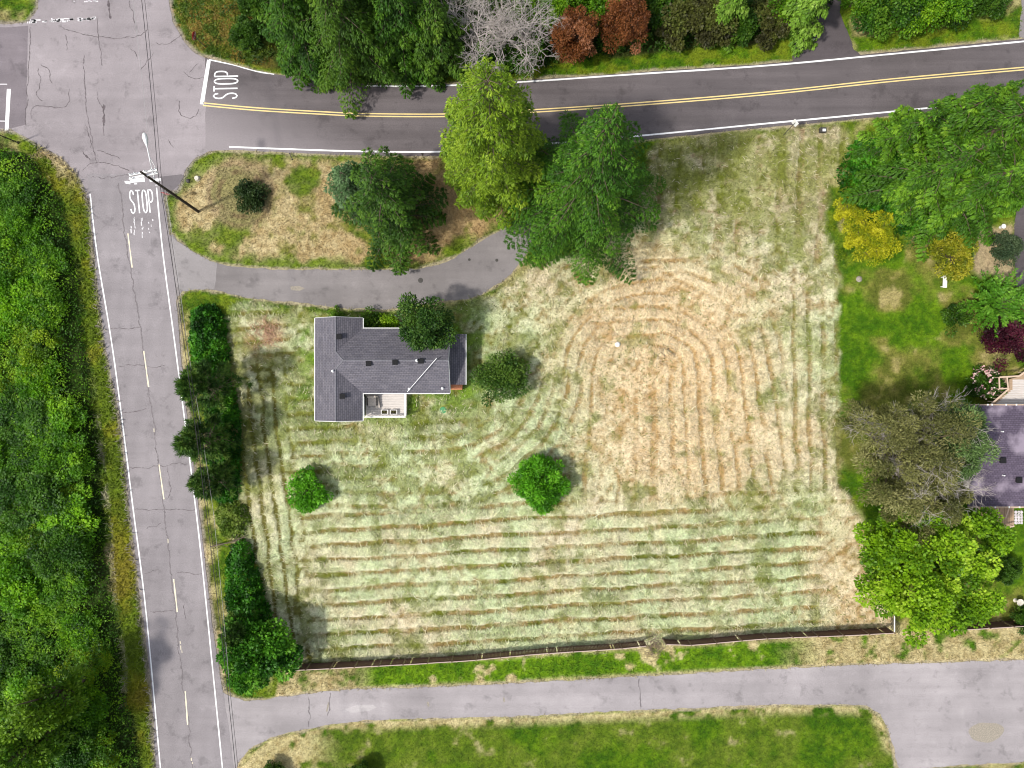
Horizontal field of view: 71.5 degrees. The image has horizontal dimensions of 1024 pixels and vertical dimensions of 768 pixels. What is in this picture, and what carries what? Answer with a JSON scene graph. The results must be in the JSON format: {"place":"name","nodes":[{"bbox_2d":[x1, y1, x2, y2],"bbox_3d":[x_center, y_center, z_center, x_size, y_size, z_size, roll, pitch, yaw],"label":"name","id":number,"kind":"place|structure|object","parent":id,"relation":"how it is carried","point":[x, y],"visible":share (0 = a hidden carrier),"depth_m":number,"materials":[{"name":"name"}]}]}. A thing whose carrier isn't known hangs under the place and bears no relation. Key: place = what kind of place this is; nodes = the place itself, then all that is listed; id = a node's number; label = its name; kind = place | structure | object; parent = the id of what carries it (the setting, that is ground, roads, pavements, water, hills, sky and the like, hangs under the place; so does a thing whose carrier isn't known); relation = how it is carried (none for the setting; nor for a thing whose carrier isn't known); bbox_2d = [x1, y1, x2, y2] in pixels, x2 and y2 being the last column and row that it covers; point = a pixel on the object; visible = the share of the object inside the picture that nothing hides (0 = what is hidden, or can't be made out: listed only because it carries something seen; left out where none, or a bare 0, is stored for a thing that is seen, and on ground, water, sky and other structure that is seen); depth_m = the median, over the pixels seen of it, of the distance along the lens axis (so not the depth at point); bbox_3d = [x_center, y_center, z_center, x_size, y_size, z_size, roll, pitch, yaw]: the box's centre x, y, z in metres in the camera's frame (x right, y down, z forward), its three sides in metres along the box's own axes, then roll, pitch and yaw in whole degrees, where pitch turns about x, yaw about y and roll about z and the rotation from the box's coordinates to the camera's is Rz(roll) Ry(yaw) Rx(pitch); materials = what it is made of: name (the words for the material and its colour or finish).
{"place":"outdoors","nodes":[
{"label":"outdoors","id":0,"kind":"place"},
{"bbox_2d":[0,26,27,127],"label":"road","id":1,"kind":"structure","parent":0,"point":[13,55],"depth_m":72.89,"materials":[{"name":"grey asphalt"}]},
{"bbox_2d":[87,173,233,767],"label":"road","id":2,"kind":"structure","parent":0,"point":[135,279],"depth_m":72.89,"materials":[{"name":"grey asphalt"}]},
{"bbox_2d":[169,151,541,309],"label":"driveway","id":3,"kind":"structure","parent":0,"point":[461,276],"depth_m":72.90,"materials":[{"name":"grey asphalt"}]},
{"bbox_2d":[0,0,1023,767],"bbox_3d":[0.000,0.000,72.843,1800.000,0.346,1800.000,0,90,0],"label":"ground","id":4,"kind":"structure","parent":0,"point":[986,262],"depth_m":72.91,"materials":[{"name":"green plant"}]},
{"bbox_2d":[0,171,37,219],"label":"thicket shrub","id":5,"kind":"object","parent":4,"relation":"on","point":[19,198],"visible":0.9,"depth_m":71.47,"materials":[{"name":"green plant"}]},
{"bbox_2d":[0,202,44,255],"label":"thicket shrub","id":6,"kind":"object","parent":4,"relation":"on","point":[16,226],"visible":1,"depth_m":71.13,"materials":[{"name":"green plant"}]},
{"bbox_2d":[0,551,50,621],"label":"thicket shrub","id":7,"kind":"object","parent":4,"relation":"on","point":[11,580],"visible":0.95,"depth_m":70.48,"materials":[{"name":"green plant"}]},
{"bbox_2d":[0,269,51,329],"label":"thicket shrub","id":8,"kind":"object","parent":4,"relation":"on","point":[10,297],"visible":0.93,"depth_m":70.96,"materials":[{"name":"green plant"}]},
{"bbox_2d":[0,384,53,449],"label":"thicket shrub","id":9,"kind":"object","parent":4,"relation":"on","point":[32,408],"visible":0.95,"depth_m":71.04,"materials":[{"name":"green plant"}]},
{"bbox_2d":[0,455,67,535],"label":"thicket shrub","id":10,"kind":"object","parent":4,"relation":"on","point":[29,486],"visible":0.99,"depth_m":70.55,"materials":[{"name":"green plant"}]},
{"bbox_2d":[4,324,63,378],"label":"thicket shrub","id":11,"kind":"object","parent":4,"relation":"on","point":[35,353],"visible":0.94,"depth_m":70.99,"materials":[{"name":"green plant"}]},
{"bbox_2d":[3,666,65,725],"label":"thicket shrub","id":12,"kind":"object","parent":4,"relation":"on","point":[14,690],"visible":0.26,"depth_m":70.72,"materials":[{"name":"green plant"}]},
{"bbox_2d":[13,360,62,399],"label":"thicket shrub","id":13,"kind":"object","parent":4,"relation":"on","point":[29,390],"visible":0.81,"depth_m":71.12,"materials":[{"name":"green plant"}]},
{"bbox_2d":[0,710,78,767],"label":"poplar tree","id":14,"kind":"object","parent":4,"relation":"on","point":[47,753],"visible":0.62,"depth_m":64.84,"materials":[{"name":"green plant"}]},
{"bbox_2d":[23,631,60,674],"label":"thicket shrub","id":15,"kind":"object","parent":4,"relation":"on","point":[38,664],"visible":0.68,"depth_m":71.82,"materials":[{"name":"green plant"}]},
{"bbox_2d":[17,235,69,286],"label":"thicket shrub","id":16,"kind":"object","parent":4,"relation":"on","point":[35,261],"visible":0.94,"depth_m":71.68,"materials":[{"name":"green plant"}]},
{"bbox_2d":[0,664,90,744],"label":"poplar tree","id":17,"kind":"object","parent":4,"relation":"on","point":[45,701],"visible":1,"depth_m":64.84,"materials":[{"name":"green plant"}]},
{"bbox_2d":[23,281,67,331],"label":"thicket shrub","id":18,"kind":"object","parent":4,"relation":"on","point":[63,307],"visible":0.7,"depth_m":71.60,"materials":[{"name":"green plant"}]},
{"bbox_2d":[16,394,88,448],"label":"thicket shrub","id":19,"kind":"object","parent":4,"relation":"on","point":[60,426],"visible":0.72,"depth_m":71.25,"materials":[{"name":"green plant"}]},
{"bbox_2d":[22,521,94,585],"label":"thicket shrub","id":20,"kind":"object","parent":4,"relation":"on","point":[51,562],"visible":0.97,"depth_m":70.53,"materials":[{"name":"green plant"}]},
{"bbox_2d":[29,430,95,487],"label":"thicket shrub","id":21,"kind":"object","parent":4,"relation":"on","point":[46,455],"visible":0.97,"depth_m":71.00,"materials":[{"name":"green plant"}]},
{"bbox_2d":[42,569,89,610],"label":"thicket shrub","id":22,"kind":"object","parent":4,"relation":"on","point":[54,589],"visible":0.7,"depth_m":71.34,"materials":[{"name":"green plant"}]},
{"bbox_2d":[35,483,100,548],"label":"thicket shrub","id":23,"kind":"object","parent":4,"relation":"on","point":[81,513],"visible":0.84,"depth_m":71.19,"materials":[{"name":"green plant"}]},
{"bbox_2d":[0,147,141,767],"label":"undergrowth","id":24,"kind":"object","parent":4,"relation":"on","point":[66,502],"visible":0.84,"depth_m":71.27,"materials":[{"name":"green plant"}]},
{"bbox_2d":[45,720,108,767],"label":"thicket shrub","id":25,"kind":"object","parent":4,"relation":"on","point":[71,759],"visible":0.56,"depth_m":70.39,"materials":[{"name":"green plant"}]},
{"bbox_2d":[54,607,102,651],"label":"thicket shrub","id":26,"kind":"object","parent":4,"relation":"on","point":[87,631],"visible":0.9,"depth_m":71.52,"materials":[{"name":"green plant"}]},
{"bbox_2d":[58,682,110,740],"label":"thicket shrub","id":27,"kind":"object","parent":4,"relation":"on","point":[95,713],"visible":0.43,"depth_m":70.85,"materials":[{"name":"green plant"}]},
{"bbox_2d":[68,640,114,680],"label":"thicket shrub","id":28,"kind":"object","parent":4,"relation":"on","point":[94,651],"visible":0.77,"depth_m":71.85,"materials":[{"name":"green plant"}]},
{"bbox_2d":[0,0,206,197],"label":"road junction","id":29,"kind":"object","parent":4,"relation":"on","point":[86,108],"visible":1,"depth_m":72.89,"materials":[{"name":"grey asphalt"}]},
{"bbox_2d":[170,236,216,290],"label":"driveway apron","id":30,"kind":"object","parent":4,"relation":"on","point":[196,271],"visible":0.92,"depth_m":72.89,"materials":[{"name":"grey asphalt"}]},
{"bbox_2d":[171,409,242,464],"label":"pine tree","id":31,"kind":"object","parent":4,"relation":"on","point":[185,441],"visible":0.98,"depth_m":67.30,"materials":[{"name":"green plant"}]},
{"bbox_2d":[187,303,231,393],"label":"hedge","id":32,"kind":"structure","parent":4,"relation":"on","point":[201,331],"depth_m":71.51,"materials":[{"name":"green plant"}]},
{"bbox_2d":[173,356,252,414],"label":"pine tree","id":33,"kind":"object","parent":4,"relation":"on","point":[183,386],"visible":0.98,"depth_m":66.49,"materials":[{"name":"green plant"}]},
{"bbox_2d":[185,455,243,501],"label":"pine tree","id":34,"kind":"object","parent":4,"relation":"on","point":[194,484],"visible":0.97,"depth_m":67.90,"materials":[{"name":"green plant"}]},
{"bbox_2d":[204,376,242,503],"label":"ivy bank","id":35,"kind":"structure","parent":4,"relation":"on","point":[231,410],"depth_m":71.84,"materials":[{"name":"green plant"}]},
{"bbox_2d":[172,0,277,65],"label":"corner scrub","id":36,"kind":"object","parent":4,"relation":"on","point":[215,2],"visible":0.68,"depth_m":72.34,"materials":[{"name":"green plant"}]},
{"bbox_2d":[214,500,251,538],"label":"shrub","id":37,"kind":"object","parent":4,"relation":"on","point":[221,514],"visible":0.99,"depth_m":72.38,"materials":[{"name":"green plant"}]},
{"bbox_2d":[218,607,257,649],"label":"pine tree","id":38,"kind":"object","parent":4,"relation":"on","point":[229,635],"visible":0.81,"depth_m":67.92,"materials":[{"name":"green plant"}]},
{"bbox_2d":[227,14,263,52],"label":"wood bush","id":39,"kind":"object","parent":4,"relation":"on","point":[246,28],"visible":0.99,"depth_m":71.18,"materials":[{"name":"green plant"}]},
{"bbox_2d":[223,538,274,630],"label":"bramble hedge","id":40,"kind":"object","parent":4,"relation":"on","point":[235,561],"visible":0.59,"depth_m":71.66,"materials":[{"name":"green plant"}]},
{"bbox_2d":[233,178,270,214],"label":"juniper shrub","id":41,"kind":"object","parent":4,"relation":"on","point":[250,192],"visible":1,"depth_m":71.87,"materials":[{"name":"green plant"}]},
{"bbox_2d":[215,604,303,695],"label":"maple tree","id":42,"kind":"object","parent":4,"relation":"on","point":[260,656],"visible":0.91,"depth_m":68.63,"materials":[{"name":"green plant"}]},
{"bbox_2d":[257,0,344,90],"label":"fir tree","id":43,"kind":"object","parent":4,"relation":"on","point":[284,21],"visible":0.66,"depth_m":67.55,"materials":[{"name":"green plant"}]},
{"bbox_2d":[285,464,334,515],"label":"leafy shrub","id":44,"kind":"object","parent":4,"relation":"on","point":[306,501],"visible":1,"depth_m":71.15,"materials":[{"name":"green plant"}]},
{"bbox_2d":[323,159,368,225],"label":"blue spruce","id":45,"kind":"object","parent":4,"relation":"on","point":[343,185],"visible":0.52,"depth_m":67.75,"materials":[{"name":"green plant"}]},
{"bbox_2d":[295,0,404,119],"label":"fir tree","id":46,"kind":"object","parent":4,"relation":"on","point":[334,23],"visible":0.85,"depth_m":65.87,"materials":[{"name":"green plant"}]},
{"bbox_2d":[331,145,448,275],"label":"fir tree","id":47,"kind":"object","parent":4,"relation":"on","point":[387,200],"visible":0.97,"depth_m":66.31,"materials":[{"name":"green plant"}]},
{"bbox_2d":[314,316,466,421],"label":"grey roofed house","id":48,"kind":"structure","parent":4,"relation":"on","point":[355,361],"depth_m":69.26,"materials":[{"name":"grey"}]},
{"bbox_2d":[360,0,445,98],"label":"fir tree","id":49,"kind":"object","parent":4,"relation":"on","point":[395,21],"visible":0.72,"depth_m":65.94,"materials":[{"name":"green plant"}]},
{"bbox_2d":[395,291,458,352],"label":"yard tree","id":50,"kind":"object","parent":4,"relation":"on","point":[421,327],"visible":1,"depth_m":67.28,"materials":[{"name":"green plant"}]},
{"bbox_2d":[404,0,476,86],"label":"fir tree","id":51,"kind":"object","parent":4,"relation":"on","point":[441,28],"visible":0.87,"depth_m":66.65,"materials":[{"name":"green plant"}]},
{"bbox_2d":[281,639,646,671],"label":"board fence","id":52,"kind":"object","parent":4,"relation":"on","point":[415,661],"visible":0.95,"depth_m":71.92,"materials":[{"name":"brown wood"}]},
{"bbox_2d":[439,0,523,68],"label":"dead tree","id":53,"kind":"object","parent":4,"relation":"on","point":[472,17],"visible":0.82,"depth_m":66.56,"materials":[{"name":"grey wood"}]},
{"bbox_2d":[449,17,514,80],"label":"wood bush","id":54,"kind":"object","parent":4,"relation":"on","point":[492,55],"visible":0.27,"depth_m":69.47,"materials":[{"name":"green plant"}]},
{"bbox_2d":[438,54,548,228],"bbox_3d":[-1.599,-20.657,60.249,10.922,25.594,10.859,0,90,0],"label":"cypress tree","id":55,"kind":"object","parent":4,"relation":"on","point":[486,155],"visible":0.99,"depth_m":56.56,"materials":[{"name":"green plant"}]},
{"bbox_2d":[470,348,531,406],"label":"round shrub","id":56,"kind":"object","parent":4,"relation":"on","point":[510,378],"visible":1,"depth_m":70.59,"materials":[{"name":"green plant"}]},
{"bbox_2d":[458,0,552,73],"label":"dead tree","id":57,"kind":"object","parent":4,"relation":"on","point":[501,27],"visible":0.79,"depth_m":66.96,"materials":[{"name":"grey wood"}]},
{"bbox_2d":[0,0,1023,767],"bbox_3d":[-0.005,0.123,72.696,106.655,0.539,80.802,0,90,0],"label":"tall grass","id":58,"kind":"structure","parent":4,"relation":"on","point":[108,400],"depth_m":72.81,"materials":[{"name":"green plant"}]},
{"bbox_2d":[474,0,569,79],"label":"dead tree","id":59,"kind":"object","parent":4,"relation":"on","point":[523,37],"visible":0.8,"depth_m":67.94,"materials":[{"name":"grey wood"}]},
{"bbox_2d":[493,2,551,80],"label":"dead tree","id":60,"kind":"object","parent":4,"relation":"on","point":[519,58],"visible":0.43,"depth_m":69.72,"materials":[{"name":"grey wood"}]},
{"bbox_2d":[507,453,571,516],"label":"tufted shrub","id":61,"kind":"object","parent":4,"relation":"on","point":[540,491],"visible":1,"depth_m":70.52,"materials":[{"name":"green plant"}]},
{"bbox_2d":[515,0,582,43],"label":"dead tree","id":62,"kind":"object","parent":4,"relation":"on","point":[559,6],"visible":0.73,"depth_m":69.14,"materials":[{"name":"grey wood"}]},
{"bbox_2d":[268,0,833,78],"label":"undergrowth","id":63,"kind":"object","parent":4,"relation":"on","point":[651,36],"visible":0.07,"depth_m":72.13,"materials":[{"name":"green plant"}]},
{"bbox_2d":[225,123,891,665],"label":"cut hay","id":64,"kind":"object","parent":4,"relation":"on","point":[309,433],"visible":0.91,"depth_m":72.76},
{"bbox_2d":[548,4,599,64],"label":"tree","id":65,"kind":"object","parent":4,"relation":"on","point":[579,40],"visible":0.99,"depth_m":68.25,"materials":[{"name":"brown plant"}]},
{"bbox_2d":[496,102,666,285],"bbox_3d":[6.882,-17.521,59.402,15.458,28.088,15.269,20,90,0],"label":"fir tree","id":66,"kind":"object","parent":4,"relation":"on","point":[582,201],"visible":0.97,"depth_m":62.64,"materials":[{"name":"green plant"}]},
{"bbox_2d":[224,660,1023,767],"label":"lane","id":67,"kind":"structure","parent":4,"relation":"on","point":[932,714],"depth_m":72.90,"materials":[{"name":"grey asphalt"}]},
{"bbox_2d":[969,723,1003,742],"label":"gravel patch","id":68,"kind":"object","parent":67,"relation":"on","point":[986,732],"visible":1,"depth_m":72.89,"materials":[{"name":"beige gravel"}]},
{"bbox_2d":[598,0,650,54],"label":"tree","id":69,"kind":"object","parent":4,"relation":"on","point":[629,17],"visible":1,"depth_m":68.20,"materials":[{"name":"brown plant"}]},
{"bbox_2d":[654,0,718,52],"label":"wood bush","id":70,"kind":"object","parent":4,"relation":"on","point":[676,32],"visible":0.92,"depth_m":69.98,"materials":[{"name":"green plant"}]},
{"bbox_2d":[691,0,740,49],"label":"wood bush","id":71,"kind":"object","parent":4,"relation":"on","point":[725,31],"visible":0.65,"depth_m":70.06,"materials":[{"name":"green plant"}]},
{"bbox_2d":[693,0,749,52],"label":"drooping conifer","id":72,"kind":"object","parent":4,"relation":"on","point":[727,14],"visible":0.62,"depth_m":68.50,"materials":[{"name":"green plant"}]},
{"bbox_2d":[720,0,765,47],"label":"wood bush","id":73,"kind":"object","parent":4,"relation":"on","point":[747,27],"visible":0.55,"depth_m":70.53,"materials":[{"name":"green plant"}]},
{"bbox_2d":[751,0,795,51],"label":"wood bush","id":74,"kind":"object","parent":4,"relation":"on","point":[768,36],"visible":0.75,"depth_m":70.60,"materials":[{"name":"green plant"}]},
{"bbox_2d":[662,627,895,645],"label":"board fence","id":75,"kind":"object","parent":4,"relation":"on","point":[800,634],"visible":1,"depth_m":71.92,"materials":[{"name":"brown wood"}]},
{"bbox_2d":[776,0,829,57],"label":"drooping conifer","id":76,"kind":"object","parent":4,"relation":"on","point":[805,28],"visible":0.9,"depth_m":69.64,"materials":[{"name":"green plant"}]},
{"bbox_2d":[824,196,870,236],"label":"broom bush","id":77,"kind":"object","parent":4,"relation":"on","point":[851,214],"visible":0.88,"depth_m":71.46,"materials":[{"name":"yellow plant"}]},
{"bbox_2d":[834,221,885,266],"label":"broom bush","id":78,"kind":"object","parent":4,"relation":"on","point":[866,237],"visible":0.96,"depth_m":71.25,"materials":[{"name":"yellow plant"}]},
{"bbox_2d":[843,209,902,265],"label":"broom bush","id":79,"kind":"object","parent":4,"relation":"on","point":[890,239],"visible":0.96,"depth_m":70.97,"materials":[{"name":"yellow plant"}]},
{"bbox_2d":[849,0,936,41],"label":"wood bush","id":80,"kind":"object","parent":4,"relation":"on","point":[877,18],"visible":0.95,"depth_m":69.67,"materials":[{"name":"green plant"}]},
{"bbox_2d":[834,135,954,236],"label":"shrub bank","id":81,"kind":"object","parent":4,"relation":"on","point":[850,163],"visible":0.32,"depth_m":71.38,"materials":[{"name":"green plant"}]},
{"bbox_2d":[851,109,941,171],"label":"grove conifer","id":82,"kind":"object","parent":4,"relation":"on","point":[894,134],"visible":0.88,"depth_m":68.13,"materials":[{"name":"green plant"}]},
{"bbox_2d":[862,448,974,551],"bbox_3d":[38.446,11.012,67.695,8.886,10.670,11.213,-36,90,0],"label":"olive cedar","id":83,"kind":"object","parent":4,"relation":"on","point":[951,506],"visible":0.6,"depth_m":64.51,"materials":[{"name":"green plant"}]},
{"bbox_2d":[836,387,1002,526],"bbox_3d":[37.959,6.471,66.950,13.811,12.160,13.161,-13,90,0],"label":"olive cedar","id":84,"kind":"object","parent":4,"relation":"on","point":[902,432],"visible":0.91,"depth_m":63.85,"materials":[{"name":"green plant"}]},
{"bbox_2d":[840,127,1003,249],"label":"grove conifer","id":85,"kind":"object","parent":4,"relation":"on","point":[914,183],"visible":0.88,"depth_m":65.87,"materials":[{"name":"green plant"}]},
{"bbox_2d":[887,0,975,37],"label":"wood bush","id":86,"kind":"object","parent":4,"relation":"on","point":[934,14],"visible":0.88,"depth_m":68.91,"materials":[{"name":"green plant"}]},
{"bbox_2d":[852,495,1016,648],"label":"lime maple","id":87,"kind":"object","parent":4,"relation":"on","point":[890,554],"visible":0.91,"depth_m":65.14,"materials":[{"name":"green plant"}]},
{"bbox_2d":[893,92,994,164],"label":"grove conifer","id":88,"kind":"object","parent":4,"relation":"on","point":[945,126],"visible":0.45,"depth_m":65.04,"materials":[{"name":"green plant"}]},
{"bbox_2d":[877,143,1023,262],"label":"grove conifer","id":89,"kind":"object","parent":4,"relation":"on","point":[968,197],"visible":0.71,"depth_m":65.32,"materials":[{"name":"green plant"}]},
{"bbox_2d":[926,231,979,281],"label":"golden shrub","id":90,"kind":"object","parent":4,"relation":"on","point":[962,256],"visible":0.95,"depth_m":71.30,"materials":[{"name":"yellow plant"}]},
{"bbox_2d":[939,303,975,337],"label":"garden shrub","id":91,"kind":"object","parent":4,"relation":"on","point":[963,318],"visible":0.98,"depth_m":71.92,"materials":[{"name":"green plant"}]},
{"bbox_2d":[921,398,1001,482],"bbox_3d":[41.696,5.308,67.555,6.845,10.949,7.762,35,90,0],"label":"green cedar","id":92,"kind":"object","parent":4,"relation":"on","point":[973,454],"visible":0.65,"depth_m":64.21,"materials":[{"name":"green plant"}]},
{"bbox_2d":[900,80,1023,215],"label":"grove conifer","id":93,"kind":"object","parent":4,"relation":"on","point":[1010,120],"visible":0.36,"depth_m":63.26,"materials":[{"name":"green plant"}]},
{"bbox_2d":[964,364,1006,399],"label":"flowering shrub","id":94,"kind":"object","parent":4,"relation":"on","point":[976,387],"visible":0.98,"depth_m":71.49,"materials":[{"name":"green plant"}]},
{"bbox_2d":[957,368,1023,527],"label":"violet roofed house","id":95,"kind":"structure","parent":4,"relation":"on","point":[1004,412],"depth_m":69.65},
{"bbox_2d":[957,266,1023,340],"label":"garden tree","id":96,"kind":"object","parent":4,"relation":"on","point":[1004,300],"visible":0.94,"depth_m":70.51,"materials":[{"name":"green plant"}]},
{"bbox_2d":[977,316,1023,371],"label":"purple maple","id":97,"kind":"object","parent":4,"relation":"on","point":[1008,333],"visible":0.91,"depth_m":70.49,"materials":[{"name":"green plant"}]},
{"bbox_2d":[989,230,1023,266],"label":"clipped shrub","id":98,"kind":"object","parent":4,"relation":"on","point":[1009,249],"visible":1,"depth_m":71.93,"materials":[{"name":"green plant"}]},
{"bbox_2d":[993,555,1023,585],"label":"garden shrub","id":99,"kind":"object","parent":4,"relation":"on","point":[1009,572],"visible":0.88,"depth_m":71.36,"materials":[{"name":"green plant"}]},
{"bbox_2d":[200,39,1023,155],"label":"side road","id":100,"kind":"structure","parent":0,"point":[247,109],"depth_m":72.89,"materials":[{"name":"grey asphalt"}]},
{"bbox_2d":[792,0,859,60],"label":"driveway","id":101,"kind":"structure","parent":0,"point":[834,40],"depth_m":72.89,"materials":[{"name":"grey asphalt"}]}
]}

